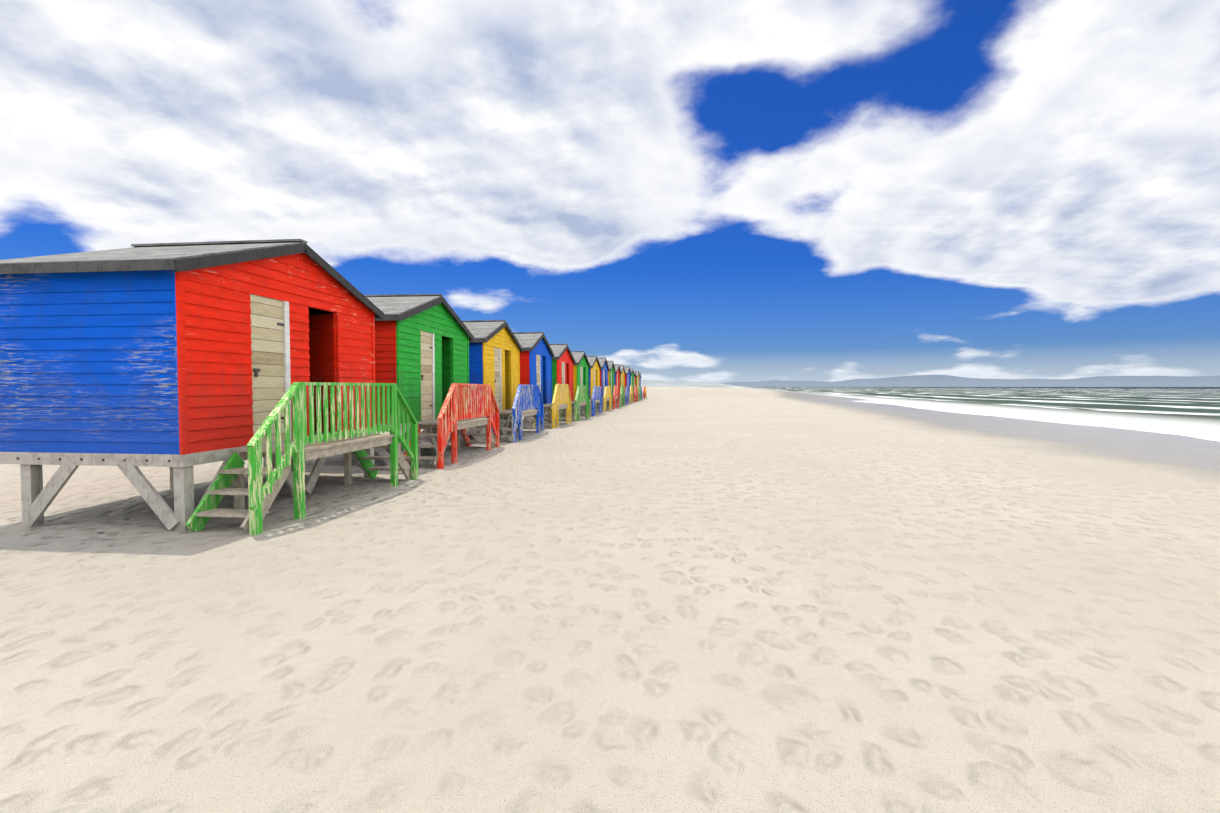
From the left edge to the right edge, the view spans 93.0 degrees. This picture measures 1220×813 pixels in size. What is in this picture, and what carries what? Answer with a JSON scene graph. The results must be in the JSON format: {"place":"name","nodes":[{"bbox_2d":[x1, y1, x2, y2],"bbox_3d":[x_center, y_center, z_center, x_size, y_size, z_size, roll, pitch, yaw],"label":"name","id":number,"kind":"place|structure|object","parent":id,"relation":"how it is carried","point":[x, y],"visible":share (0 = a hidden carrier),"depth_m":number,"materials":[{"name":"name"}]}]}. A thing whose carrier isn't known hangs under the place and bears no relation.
{"place":"outdoors","nodes":[
{"label":"outdoors","id":0,"kind":"place"},
{"bbox_2d":[0,380,1219,812],"bbox_3d":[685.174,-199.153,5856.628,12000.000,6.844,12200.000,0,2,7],"label":"beach sand","id":1,"kind":"structure","parent":0,"point":[690,598],"depth_m":3.90,"materials":[{"name":"beige sand"}]},
{"bbox_2d":[0,239,417,534],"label":"beach hut","id":2,"kind":"object","parent":1,"relation":"on","point":[181,359],"visible":0.96,"depth_m":6.65,"materials":[{"name":"paint"}]},
{"bbox_2d":[305,294,498,468],"bbox_3d":[-4.876,-0.597,13.636,3.544,4.042,4.549,0,1,5],"label":"beach hut","id":3,"kind":"object","parent":1,"relation":"on","point":[422,351],"visible":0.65,"depth_m":12.76,"materials":[{"name":"paint"}]},
{"bbox_2d":[420,320,543,442],"bbox_3d":[-4.270,-0.753,18.615,3.544,3.994,4.390,0,2,5],"label":"beach hut","id":4,"kind":"object","parent":1,"relation":"on","point":[495,348],"visible":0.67,"depth_m":17.96,"materials":[{"name":"paint"}]},
{"bbox_2d":[476,332,571,428],"bbox_3d":[-3.645,-0.974,23.728,3.544,4.097,4.526,0,2,5],"label":"beach hut","id":5,"kind":"object","parent":1,"relation":"on","point":[536,354],"visible":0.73,"depth_m":23.09,"materials":[{"name":"paint"}]},
{"bbox_2d":[524,344,589,420],"bbox_3d":[-3.048,-1.094,28.736,3.544,3.992,4.329,0,2,7],"label":"beach hut","id":6,"kind":"object","parent":1,"relation":"on","point":[563,361],"visible":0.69,"depth_m":28.17,"materials":[{"name":"paint"}]},
{"bbox_2d":[547,351,601,416],"bbox_3d":[-2.432,-1.260,33.845,3.544,3.919,4.480,1,2,6],"label":"beach hut","id":7,"kind":"object","parent":1,"relation":"on","point":[581,365],"visible":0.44,"depth_m":33.12,"materials":[{"name":"paint"}]},
{"bbox_2d":[560,356,611,411],"bbox_3d":[-1.839,-1.441,38.914,3.544,3.913,4.504,1,2,6],"label":"beach hut","id":8,"kind":"object","parent":1,"relation":"on","point":[594,373],"visible":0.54,"depth_m":38.10,"materials":[{"name":"paint"}]},
{"bbox_2d":[598,357,618,408],"bbox_3d":[-1.243,-1.658,43.904,3.544,4.087,4.352,0,2,6],"label":"beach hut","id":9,"kind":"object","parent":1,"relation":"on","point":[604,369],"visible":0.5,"depth_m":43.12,"materials":[{"name":"paint"}]},
{"bbox_2d":[602,361,623,406],"bbox_3d":[-0.663,-1.823,48.972,3.520,4.067,4.377,0,2,5],"label":"beach hut","id":10,"kind":"object","parent":1,"relation":"on","point":[611,370],"visible":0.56,"depth_m":48.52,"materials":[{"name":"paint"}]},
{"bbox_2d":[614,364,628,404],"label":"beach hut","id":11,"kind":"object","parent":1,"relation":"on","point":[617,373],"visible":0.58,"depth_m":53.66,"materials":[{"name":"paint"}]},
{"bbox_2d":[619,365,632,403],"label":"beach hut","id":12,"kind":"object","parent":1,"relation":"on","point":[622,377],"visible":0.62,"depth_m":58.71,"materials":[{"name":"paint"}]},
{"bbox_2d":[624,367,637,401],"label":"beach hut","id":13,"kind":"object","parent":1,"relation":"on","point":[627,376],"visible":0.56,"depth_m":63.38,"materials":[{"name":"paint"}]},
{"bbox_2d":[630,369,640,400],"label":"beach hut","id":14,"kind":"object","parent":1,"relation":"on","point":[632,375],"visible":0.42,"depth_m":69.41,"materials":[{"name":"paint"}]},
{"bbox_2d":[634,371,641,398],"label":"beach hut","id":15,"kind":"object","parent":1,"relation":"on","point":[635,383],"visible":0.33,"depth_m":73.92,"materials":[{"name":"paint"}]},
{"bbox_2d":[635,371,644,398],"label":"beach hut","id":16,"kind":"object","parent":1,"relation":"on","point":[637,379],"visible":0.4,"depth_m":78.19,"materials":[{"name":"paint"}]},
{"bbox_2d":[639,373,646,397],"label":"beach hut","id":17,"kind":"object","parent":1,"relation":"on","point":[640,385],"visible":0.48,"depth_m":83.69,"materials":[{"name":"paint"}]},
{"bbox_2d":[0,0,1219,382],"label":"sky","id":18,"kind":"structure","parent":0,"point":[675,191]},
{"bbox_2d":[719,375,1219,386],"bbox_3d":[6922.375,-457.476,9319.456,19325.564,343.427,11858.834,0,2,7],"label":"mountains","id":19,"kind":"structure","parent":0,"point":[1096,381],"depth_m":13267.71,"materials":[{"name":"blue"}]},
{"bbox_2d":[753,387,1219,440],"bbox_3d":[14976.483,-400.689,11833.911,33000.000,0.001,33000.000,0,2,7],"label":"sea water","id":20,"kind":"structure","parent":0,"point":[1190,411],"depth_m":76.87,"materials":[{"name":"white liquid"}]}
]}

